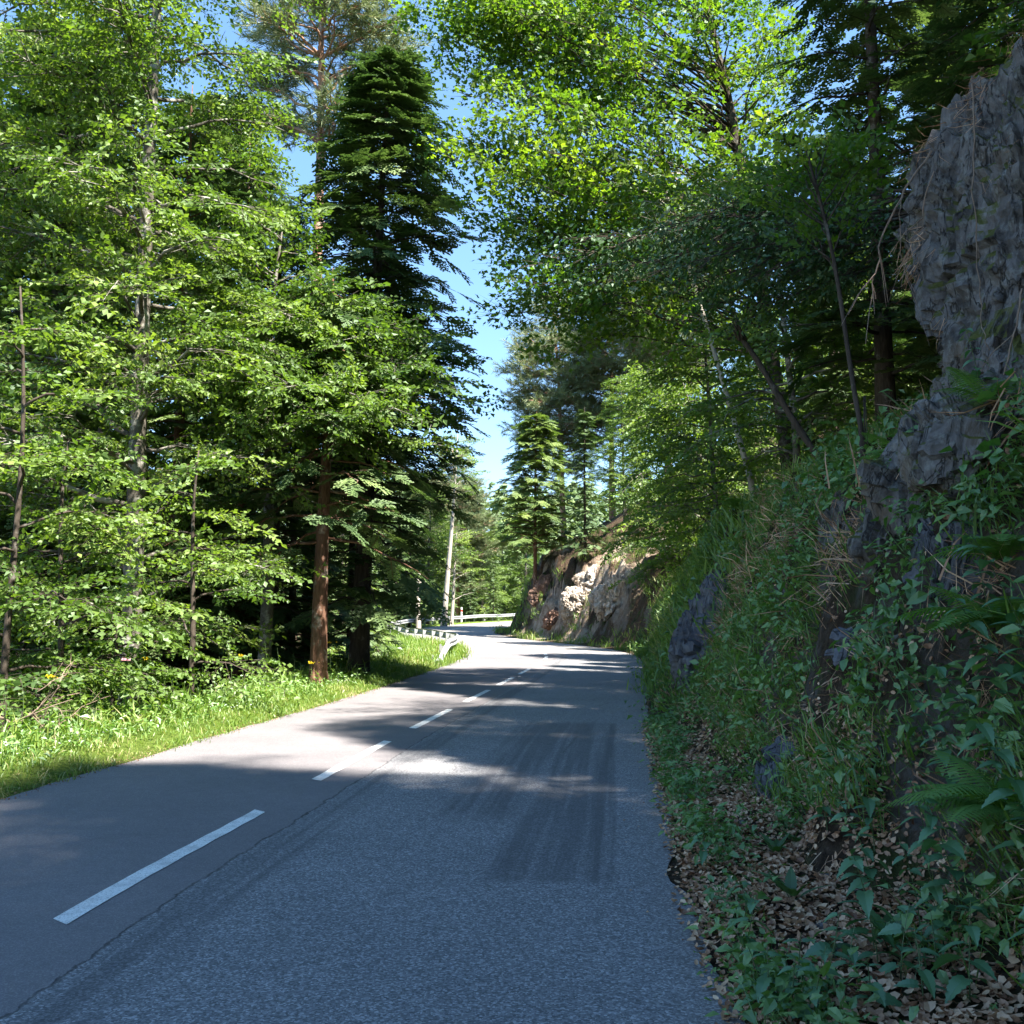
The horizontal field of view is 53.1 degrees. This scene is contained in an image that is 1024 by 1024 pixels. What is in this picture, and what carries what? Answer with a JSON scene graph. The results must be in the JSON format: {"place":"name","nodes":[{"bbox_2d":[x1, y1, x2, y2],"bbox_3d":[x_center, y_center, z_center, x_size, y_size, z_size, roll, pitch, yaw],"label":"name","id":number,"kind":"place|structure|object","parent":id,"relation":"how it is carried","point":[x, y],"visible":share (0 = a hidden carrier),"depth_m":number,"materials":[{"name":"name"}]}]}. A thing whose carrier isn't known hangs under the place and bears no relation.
{"place":"outdoors","nodes":[
{"label":"outdoors","id":0,"kind":"place"},
{"bbox_2d":[0,621,744,1023],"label":"road","id":1,"kind":"structure","parent":0,"point":[460,841],"depth_m":6.52,"materials":[{"name":"asphalt"}]},
{"bbox_2d":[0,0,1018,529],"label":"sky","id":2,"kind":"structure","parent":0,"point":[487,342],"materials":[{"name":"blue"}]},
{"bbox_2d":[0,372,1023,1023],"bbox_3d":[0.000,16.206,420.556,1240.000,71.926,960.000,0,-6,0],"label":"ground","id":3,"kind":"structure","parent":0,"point":[630,612],"depth_m":6.80,"materials":[{"name":"soil"}]},
{"bbox_2d":[0,0,151,723],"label":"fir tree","id":4,"kind":"object","parent":3,"relation":"on","point":[4,538],"visible":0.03,"depth_m":33.66,"materials":[{"name":"green plant"}]},
{"bbox_2d":[0,43,172,729],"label":"beech tree","id":5,"kind":"object","parent":3,"relation":"on","point":[37,290],"visible":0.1,"depth_m":23.98,"materials":[{"name":"green plant"}]},
{"bbox_2d":[0,13,188,722],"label":"fir tree","id":6,"kind":"object","parent":3,"relation":"on","point":[6,526],"visible":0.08,"depth_m":25.63,"materials":[{"name":"green plant"}]},
{"bbox_2d":[0,286,193,726],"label":"beech sapling","id":7,"kind":"object","parent":3,"relation":"on","point":[20,463],"visible":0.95,"depth_m":14.19,"materials":[{"name":"green plant"}]},
{"bbox_2d":[0,442,202,735],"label":"beech sapling","id":8,"kind":"object","parent":3,"relation":"on","point":[61,634],"visible":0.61,"depth_m":15.31,"materials":[{"name":"green plant"}]},
{"bbox_2d":[0,15,217,723],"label":"fir tree","id":9,"kind":"object","parent":3,"relation":"on","point":[131,170],"visible":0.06,"depth_m":31.59,"materials":[{"name":"green plant"}]},
{"bbox_2d":[8,610,214,713],"bbox_3d":[-6.503,2.811,16.351,3.920,2.609,2.740,0,-6,0],"label":"bush","id":10,"kind":"object","parent":3,"relation":"on","point":[151,642],"visible":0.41,"depth_m":16.09,"materials":[{"name":"green plant"}]},
{"bbox_2d":[0,0,330,712],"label":"beech tree","id":11,"kind":"object","parent":3,"relation":"on","point":[140,67],"visible":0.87,"depth_m":19.82,"materials":[{"name":"green plant"}]},
{"bbox_2d":[46,85,301,723],"bbox_3d":[-9.839,-2.916,30.271,7.650,20.667,8.042,6,-8,-44],"label":"spruce tree","id":12,"kind":"object","parent":3,"relation":"on","point":[179,424],"visible":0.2,"depth_m":30.67,"materials":[{"name":"green plant"}]},
{"bbox_2d":[64,450,300,709],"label":"beech sapling","id":13,"kind":"object","parent":3,"relation":"on","point":[192,616],"visible":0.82,"depth_m":17.38,"materials":[{"name":"green plant"}]},
{"bbox_2d":[0,648,401,749],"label":"verge tall grass","id":14,"kind":"structure","parent":3,"relation":"on","point":[108,718],"depth_m":14.20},
{"bbox_2d":[0,658,403,768],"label":"verge herbs","id":15,"kind":"object","parent":3,"relation":"on","point":[13,739],"visible":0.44,"depth_m":14.07,"materials":[{"name":"green plant"}]},
{"bbox_2d":[108,81,329,696],"bbox_3d":[-9.679,-3.695,34.624,8.631,22.734,8.245,-3,-6,23],"label":"fir tree","id":16,"kind":"object","parent":3,"relation":"on","point":[186,418],"visible":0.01,"depth_m":34.74,"materials":[{"name":"green plant"}]},
{"bbox_2d":[0,648,455,798],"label":"verge grass","id":17,"kind":"structure","parent":3,"relation":"on","point":[409,664],"depth_m":14.71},
{"bbox_2d":[142,134,348,700],"bbox_3d":[-7.602,-2.480,29.539,6.502,17.567,6.836,0,-6,0],"label":"spruce tree","id":18,"kind":"object","parent":3,"relation":"on","point":[240,191],"visible":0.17,"depth_m":28.86,"materials":[{"name":"green plant"}]},
{"bbox_2d":[163,183,372,679],"bbox_3d":[-6.524,-1.892,28.456,5.119,14.984,5.638,-2,-6,16],"label":"fir tree","id":19,"kind":"object","parent":3,"relation":"on","point":[281,611],"visible":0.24,"depth_m":27.95,"materials":[{"name":"green plant"}]},
{"bbox_2d":[219,447,353,679],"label":"spruce tree","id":20,"kind":"object","parent":3,"relation":"on","point":[303,591],"visible":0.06,"depth_m":30.80,"materials":[{"name":"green plant"}]},
{"bbox_2d":[219,0,432,664],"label":"pine tree","id":21,"kind":"object","parent":3,"relation":"on","point":[355,18],"visible":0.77,"depth_m":34.39,"materials":[{"name":"green plant"}]},
{"bbox_2d":[202,264,452,686],"bbox_3d":[-4.090,-0.573,22.808,5.104,10.103,5.156,-1,-6,12],"label":"spruce tree","id":22,"kind":"object","parent":3,"relation":"on","point":[318,646],"visible":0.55,"depth_m":22.45,"materials":[{"name":"green plant"}]},
{"bbox_2d":[151,155,508,677],"bbox_3d":[-4.568,-1.508,23.456,8.073,12.693,8.868,-3,-6,23],"label":"beech tree","id":23,"kind":"object","parent":3,"relation":"on","point":[406,370],"visible":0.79,"depth_m":22.16,"materials":[{"name":"green plant"}]},
{"bbox_2d":[283,431,419,652],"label":"fir tree","id":24,"kind":"object","parent":3,"relation":"on","point":[337,623],"visible":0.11,"depth_m":32.72,"materials":[{"name":"green plant"}]},
{"bbox_2d":[297,433,426,655],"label":"fir tree","id":25,"kind":"object","parent":3,"relation":"on","point":[373,643],"visible":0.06,"depth_m":37.38,"materials":[{"name":"green plant"}]},
{"bbox_2d":[238,45,492,674],"bbox_3d":[-3.985,-4.095,27.779,7.108,18.111,7.544,0,-6,0],"label":"fir tree","id":26,"kind":"object","parent":3,"relation":"on","point":[389,97],"visible":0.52,"depth_m":27.73,"materials":[{"name":"green plant"}]},
{"bbox_2d":[327,629,474,666],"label":"bank grass","id":27,"kind":"structure","parent":3,"relation":"on","point":[421,647],"depth_m":41.15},
{"bbox_2d":[182,476,638,636],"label":"distant forest","id":28,"kind":"object","parent":3,"relation":"on","point":[600,520],"visible":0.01,"depth_m":320.51,"materials":[{"name":"plant"}]},
{"bbox_2d":[377,467,463,623],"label":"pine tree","id":29,"kind":"object","parent":3,"relation":"on","point":[434,542],"visible":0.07,"depth_m":106.57,"materials":[{"name":"green plant"}]},
{"bbox_2d":[399,491,463,624],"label":"beech tree","id":30,"kind":"object","parent":3,"relation":"on","point":[432,525],"visible":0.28,"depth_m":91.50,"materials":[{"name":"green plant"}]},
{"bbox_2d":[387,613,514,660],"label":"guardrail","id":31,"kind":"object","parent":3,"relation":"on","point":[452,640],"visible":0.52,"depth_m":55.08,"materials":[{"name":"metal"}]},
{"bbox_2d":[425,518,486,625],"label":"forked tree","id":32,"kind":"object","parent":3,"relation":"on","point":[462,553],"visible":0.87,"depth_m":89.71,"materials":[{"name":"green plant"}]},
{"bbox_2d":[428,431,489,625],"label":"tall tree","id":33,"kind":"object","parent":3,"relation":"on","point":[447,574],"visible":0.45,"depth_m":88.06,"materials":[{"name":"green plant"}]},
{"bbox_2d":[425,443,509,621],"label":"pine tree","id":34,"kind":"object","parent":3,"relation":"on","point":[470,508],"visible":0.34,"depth_m":110.26,"materials":[{"name":"green plant"}]},
{"bbox_2d":[454,518,512,621],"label":"beech tree","id":35,"kind":"object","parent":3,"relation":"on","point":[481,597],"visible":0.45,"depth_m":111.16,"materials":[{"name":"green plant"}]},
{"bbox_2d":[473,529,529,621],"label":"beech tree","id":36,"kind":"object","parent":3,"relation":"on","point":[501,579],"visible":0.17,"depth_m":121.28,"materials":[{"name":"green plant"}]},
{"bbox_2d":[495,501,549,619],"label":"beech tree","id":37,"kind":"object","parent":3,"relation":"on","point":[526,571],"visible":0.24,"depth_m":117.53,"materials":[{"name":"green plant"}]},
{"bbox_2d":[478,412,582,587],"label":"fir tree","id":38,"kind":"object","parent":3,"relation":"on","point":[545,528],"visible":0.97,"depth_m":67.11,"materials":[{"name":"green plant"}]},
{"bbox_2d":[527,574,550,608],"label":"rock outcrop","id":39,"kind":"object","parent":3,"relation":"on","point":[542,582],"visible":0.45,"depth_m":65.51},
{"bbox_2d":[492,283,616,537],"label":"pine tree","id":40,"kind":"object","parent":3,"relation":"on","point":[539,398],"visible":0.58,"depth_m":75.43,"materials":[{"name":"green plant"}]},
{"bbox_2d":[558,586,591,626],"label":"rock outcrop","id":41,"kind":"object","parent":3,"relation":"on","point":[573,599],"visible":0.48,"depth_m":57.45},
{"bbox_2d":[556,408,610,556],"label":"fir tree","id":42,"kind":"object","parent":3,"relation":"on","point":[584,518],"visible":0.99,"depth_m":60.48,"materials":[{"name":"green plant"}]},
{"bbox_2d":[489,528,684,650],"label":"outcrop grass","id":43,"kind":"structure","parent":3,"relation":"on","point":[532,635],"depth_m":57.87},
{"bbox_2d":[549,260,663,520],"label":"pine tree","id":44,"kind":"object","parent":3,"relation":"on","point":[599,365],"visible":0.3,"depth_m":73.89,"materials":[{"name":"green plant"}]},
{"bbox_2d":[588,574,624,621],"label":"rock outcrop","id":45,"kind":"object","parent":3,"relation":"on","point":[602,600],"visible":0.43,"depth_m":53.58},
{"bbox_2d":[387,0,827,475],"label":"maple tree","id":46,"kind":"object","parent":3,"relation":"on","point":[517,21],"visible":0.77,"depth_m":23.54,"materials":[{"name":"green plant"}]},
{"bbox_2d":[581,375,657,525],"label":"beech tree","id":47,"kind":"object","parent":3,"relation":"on","point":[608,471],"visible":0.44,"depth_m":63.70,"materials":[{"name":"green plant"}]},
{"bbox_2d":[598,359,729,568],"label":"beech tree","id":48,"kind":"object","parent":3,"relation":"on","point":[631,484],"visible":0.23,"depth_m":50.23,"materials":[{"name":"green plant"}]},
{"bbox_2d":[542,86,796,499],"bbox_3d":[4.007,-4.089,22.585,5.422,9.449,6.044,2,-6,-16],"label":"birch tree","id":49,"kind":"object","parent":3,"relation":"on","point":[707,169],"visible":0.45,"depth_m":22.05,"materials":[{"name":"green plant"}]},
{"bbox_2d":[599,151,746,470],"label":"pine tree","id":50,"kind":"object","parent":3,"relation":"on","point":[627,352],"visible":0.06,"depth_m":68.68,"materials":[{"name":"green plant"}]},
{"bbox_2d":[606,376,780,591],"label":"beech tree","id":51,"kind":"object","parent":3,"relation":"on","point":[668,557],"visible":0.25,"depth_m":37.43,"materials":[{"name":"green plant"}]},
{"bbox_2d":[667,567,732,694],"bbox_3d":[3.183,2.116,15.640,1.647,2.565,1.680,6,-8,-44],"label":"boulder","id":52,"kind":"object","parent":3,"relation":"on","point":[685,640],"visible":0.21,"depth_m":15.30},
{"bbox_2d":[602,289,818,562],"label":"beech tree","id":53,"kind":"object","parent":3,"relation":"on","point":[675,513],"visible":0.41,"depth_m":26.90,"materials":[{"name":"green plant"}]},
{"bbox_2d":[498,0,1021,340],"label":"whitebeam tree","id":54,"kind":"object","parent":3,"relation":"on","point":[742,240],"visible":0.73,"depth_m":14.33,"materials":[{"name":"green plant"}]},
{"bbox_2d":[736,947,784,1013],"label":"nettle plant","id":55,"kind":"object","parent":3,"relation":"on","point":[760,981],"visible":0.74,"depth_m":4.13,"materials":[{"name":"green plant"}]},
{"bbox_2d":[707,309,814,497],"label":"beech tree","id":56,"kind":"object","parent":3,"relation":"on","point":[774,439],"visible":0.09,"depth_m":42.56,"materials":[{"name":"green plant"}]},
{"bbox_2d":[615,381,928,715],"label":"slope grass","id":57,"kind":"structure","parent":3,"relation":"on","point":[705,554],"depth_m":18.96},
{"bbox_2d":[752,735,794,798],"bbox_3d":[2.405,2.329,8.764,0.641,0.780,0.674,13,-7,-4],"label":"rock outcrop","id":58,"kind":"object","parent":3,"relation":"on","point":[774,748],"visible":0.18,"depth_m":8.70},
{"bbox_2d":[622,389,929,727],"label":"slope herbs","id":59,"kind":"object","parent":3,"relation":"on","point":[694,661],"visible":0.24,"depth_m":19.24,"materials":[{"name":"green plant"}]},
{"bbox_2d":[731,310,821,459],"bbox_3d":[4.041,-1.575,15.472,1.433,3.199,0.178,-3,-6,23],"label":"splintered trunk","id":60,"kind":"object","parent":3,"relation":"on","point":[801,432],"visible":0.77,"depth_m":15.45,"materials":[{"name":"brown plant"}]},
{"bbox_2d":[647,151,925,506],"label":"beech tree","id":61,"kind":"object","parent":3,"relation":"on","point":[732,412],"visible":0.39,"depth_m":19.71,"materials":[{"name":"green plant"}]},
{"bbox_2d":[754,863,830,899],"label":"dock plant","id":62,"kind":"object","parent":3,"relation":"on","point":[789,885],"visible":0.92,"depth_m":5.62,"materials":[{"name":"green plant"}]},
{"bbox_2d":[714,93,908,460],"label":"beech sapling","id":63,"kind":"object","parent":3,"relation":"on","point":[841,144],"visible":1,"depth_m":9.60,"materials":[{"name":"green plant"}]},
{"bbox_2d":[792,945,845,1017],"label":"nettle plant","id":64,"kind":"object","parent":3,"relation":"on","point":[819,989],"visible":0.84,"depth_m":3.91,"materials":[{"name":"green plant"}]},
{"bbox_2d":[633,357,1023,1023],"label":"bank herbs","id":65,"kind":"object","parent":3,"relation":"on","point":[767,1003],"visible":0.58,"depth_m":6.23,"materials":[{"name":"green plant"}]},
{"bbox_2d":[802,908,856,958],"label":"nettle plant","id":66,"kind":"object","parent":3,"relation":"on","point":[815,949],"visible":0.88,"depth_m":4.63,"materials":[{"name":"green plant"}]},
{"bbox_2d":[640,401,1023,1023],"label":"dead leaves","id":67,"kind":"object","parent":3,"relation":"on","point":[999,1015],"visible":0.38,"depth_m":5.51,"materials":[{"name":"brown plant"}]},
{"bbox_2d":[814,482,855,576],"bbox_3d":[3.117,0.235,9.513,0.586,1.049,0.818,13,-7,-4],"label":"rock outcrop","id":68,"kind":"object","parent":3,"relation":"on","point":[828,513],"visible":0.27,"depth_m":9.40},
{"bbox_2d":[775,128,898,470],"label":"fir tree","id":69,"kind":"object","parent":3,"relation":"on","point":[812,398],"visible":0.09,"depth_m":28.07,"materials":[{"name":"green plant"}]},
{"bbox_2d":[759,231,915,446],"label":"beech tree","id":70,"kind":"object","parent":3,"relation":"on","point":[848,405],"visible":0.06,"depth_m":32.19,"materials":[{"name":"green plant"}]},
{"bbox_2d":[824,626,863,670],"bbox_3d":[2.783,1.057,7.885,0.519,0.427,0.794,13,-7,-4],"label":"rock outcrop","id":71,"kind":"object","parent":3,"relation":"on","point":[837,657],"visible":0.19,"depth_m":7.97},
{"bbox_2d":[666,370,1023,954],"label":"dry stalks","id":72,"kind":"object","parent":3,"relation":"on","point":[846,560],"visible":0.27,"depth_m":8.82,"materials":[{"name":"beige plant"}]},
{"bbox_2d":[669,361,1023,989],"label":"bank tufts","id":73,"kind":"object","parent":3,"relation":"on","point":[851,773],"visible":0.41,"depth_m":8.22,"materials":[{"name":"green plant"}]},
{"bbox_2d":[669,379,1023,981],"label":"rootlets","id":74,"kind":"object","parent":3,"relation":"on","point":[985,694],"visible":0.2,"depth_m":5.94,"materials":[{"name":"brown plant"}]},
{"bbox_2d":[691,501,1023,972],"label":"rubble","id":75,"kind":"object","parent":3,"relation":"on","point":[996,758],"visible":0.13,"depth_m":6.06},
{"bbox_2d":[829,799,891,899],"bbox_3d":[1.886,1.840,5.513,0.344,0.601,0.199,5,-8,-41],"label":"nettle plant","id":76,"kind":"object","parent":3,"relation":"on","point":[846,863],"visible":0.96,"depth_m":5.50,"materials":[{"name":"green plant"}]},
{"bbox_2d":[734,0,991,425],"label":"fir tree","id":77,"kind":"object","parent":3,"relation":"on","point":[871,20],"visible":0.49,"depth_m":17.61,"materials":[{"name":"green plant"}]},
{"bbox_2d":[831,855,896,951],"bbox_3d":[1.572,1.777,4.577,0.270,0.501,0.256,2,-6,-20],"label":"nettle plant","id":78,"kind":"object","parent":3,"relation":"on","point":[865,899],"visible":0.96,"depth_m":4.55,"materials":[{"name":"green plant"}]},
{"bbox_2d":[847,508,896,580],"bbox_3d":[2.861,0.179,7.631,0.668,0.733,0.828,13,-7,-4],"label":"rock outcrop","id":79,"kind":"object","parent":3,"relation":"on","point":[868,531],"visible":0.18,"depth_m":7.54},
{"bbox_2d":[847,753,896,850],"bbox_3d":[2.050,1.685,5.915,0.294,0.601,0.177,3,-7,-26],"label":"nettle plant","id":80,"kind":"object","parent":3,"relation":"on","point":[870,804],"visible":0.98,"depth_m":5.89,"materials":[{"name":"green plant"}]},
{"bbox_2d":[846,959,905,1007],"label":"nettle plant","id":81,"kind":"object","parent":3,"relation":"on","point":[885,999],"visible":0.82,"depth_m":4.01,"materials":[{"name":"green plant"}]},
{"bbox_2d":[857,409,921,536],"bbox_3d":[2.996,-0.203,7.365,0.953,1.302,1.494,13,-7,-4],"label":"rock outcrop","id":82,"kind":"object","parent":3,"relation":"on","point":[878,475],"visible":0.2,"depth_m":7.43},
{"bbox_2d":[874,903,923,980],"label":"nettle plant","id":83,"kind":"object","parent":3,"relation":"on","point":[892,928],"visible":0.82,"depth_m":4.35,"materials":[{"name":"green plant"}]},
{"bbox_2d":[893,925,946,999],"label":"nettle plant","id":84,"kind":"object","parent":3,"relation":"on","point":[928,978],"visible":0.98,"depth_m":4.04,"materials":[{"name":"green plant"}]},
{"bbox_2d":[874,0,965,413],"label":"fir tree","id":85,"kind":"object","parent":3,"relation":"on","point":[921,35],"visible":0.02,"depth_m":28.84,"materials":[{"name":"green plant"}]},
{"bbox_2d":[895,673,966,797],"bbox_3d":[2.205,1.245,5.354,0.402,0.801,0.226,4,-7,-33],"label":"nettle plant","id":86,"kind":"object","parent":3,"relation":"on","point":[941,728],"visible":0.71,"depth_m":5.35,"materials":[{"name":"green plant"}]},
{"bbox_2d":[855,0,1017,386],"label":"fir tree","id":87,"kind":"object","parent":3,"relation":"on","point":[922,107],"visible":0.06,"depth_m":22.24,"materials":[{"name":"green plant"}]},
{"bbox_2d":[911,849,961,944],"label":"nettle plant","id":88,"kind":"object","parent":3,"relation":"on","point":[936,891],"visible":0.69,"depth_m":4.59,"materials":[{"name":"green plant"}]},
{"bbox_2d":[902,513,982,605],"bbox_3d":[2.823,0.344,6.342,0.591,0.773,0.991,13,-7,-4],"label":"rock outcrop","id":89,"kind":"object","parent":3,"relation":"on","point":[928,540],"visible":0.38,"depth_m":6.13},
{"bbox_2d":[875,750,1023,827],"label":"fern","id":90,"kind":"object","parent":3,"relation":"on","point":[967,792],"visible":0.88,"depth_m":4.75,"materials":[{"name":"green plant"}]},
{"bbox_2d":[876,0,1023,344],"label":"fir tree","id":91,"kind":"object","parent":3,"relation":"on","point":[959,30],"visible":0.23,"depth_m":15.72,"materials":[{"name":"green plant"}]},
{"bbox_2d":[909,796,997,935],"bbox_3d":[1.956,1.597,4.502,0.322,0.701,0.331,-4,-7,31],"label":"nettle plant","id":92,"kind":"object","parent":3,"relation":"on","point":[953,847],"visible":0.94,"depth_m":4.51,"materials":[{"name":"green plant"}]},
{"bbox_2d":[885,585,1023,633],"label":"fern","id":93,"kind":"object","parent":3,"relation":"on","point":[952,620],"visible":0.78,"depth_m":5.50,"materials":[{"name":"green plant"}]},
{"bbox_2d":[888,24,1023,343],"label":"hanging roots","id":94,"kind":"object","parent":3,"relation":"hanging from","point":[918,240],"visible":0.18,"depth_m":8.37,"materials":[{"name":"brown plant"}]},
{"bbox_2d":[894,37,1023,391],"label":"cliff rock","id":95,"kind":"object","parent":3,"relation":"on","point":[946,286],"visible":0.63,"depth_m":7.92,"materials":[{"name":"stone"}]},
{"bbox_2d":[840,150,931,343],"bbox_3d":[2.976,-2.127,8.277,0.885,1.655,0.223,1,-6,-12],"label":"dry twig","id":96,"kind":"object","parent":95,"relation":"hanging from","point":[898,203],"visible":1,"depth_m":8.28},
{"bbox_2d":[897,367,1023,511],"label":"rock outcrop","id":97,"kind":"object","parent":3,"relation":"on","point":[919,455],"visible":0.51,"depth_m":6.16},
{"bbox_2d":[930,900,996,1003],"bbox_3d":[1.780,1.750,4.053,0.238,0.420,0.213,-2,-6,21],"label":"nettle plant","id":98,"kind":"object","parent":3,"relation":"on","point":[956,985],"visible":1,"depth_m":4.02,"materials":[{"name":"green plant"}]},
{"bbox_2d":[915,534,1023,566],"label":"fern","id":99,"kind":"object","parent":3,"relation":"on","point":[995,545],"visible":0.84,"depth_m":5.57,"materials":[{"name":"green plant"}]},
{"bbox_2d":[926,660,1023,852],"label":"nettle plant","id":100,"kind":"object","parent":3,"relation":"on","point":[1004,790],"visible":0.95,"depth_m":4.26,"materials":[{"name":"green plant"}]},
{"bbox_2d":[931,367,1023,405],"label":"fern","id":101,"kind":"object","parent":3,"relation":"on","point":[969,380],"visible":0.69,"depth_m":6.14,"materials":[{"name":"green plant"}]},
{"bbox_2d":[945,593,1023,719],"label":"nettle plant","id":102,"kind":"object","parent":3,"relation":"on","point":[982,629],"visible":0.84,"depth_m":5.24,"materials":[{"name":"green plant"}]},
{"bbox_2d":[953,516,1023,681],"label":"nettle plant","id":103,"kind":"object","parent":3,"relation":"on","point":[1011,619],"visible":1,"depth_m":4.93,"materials":[{"name":"green plant"}]},
{"bbox_2d":[960,0,1023,95],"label":"fir tree","id":104,"kind":"object","parent":3,"relation":"on","point":[986,38],"visible":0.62,"depth_m":10.20,"materials":[{"name":"green plant"}]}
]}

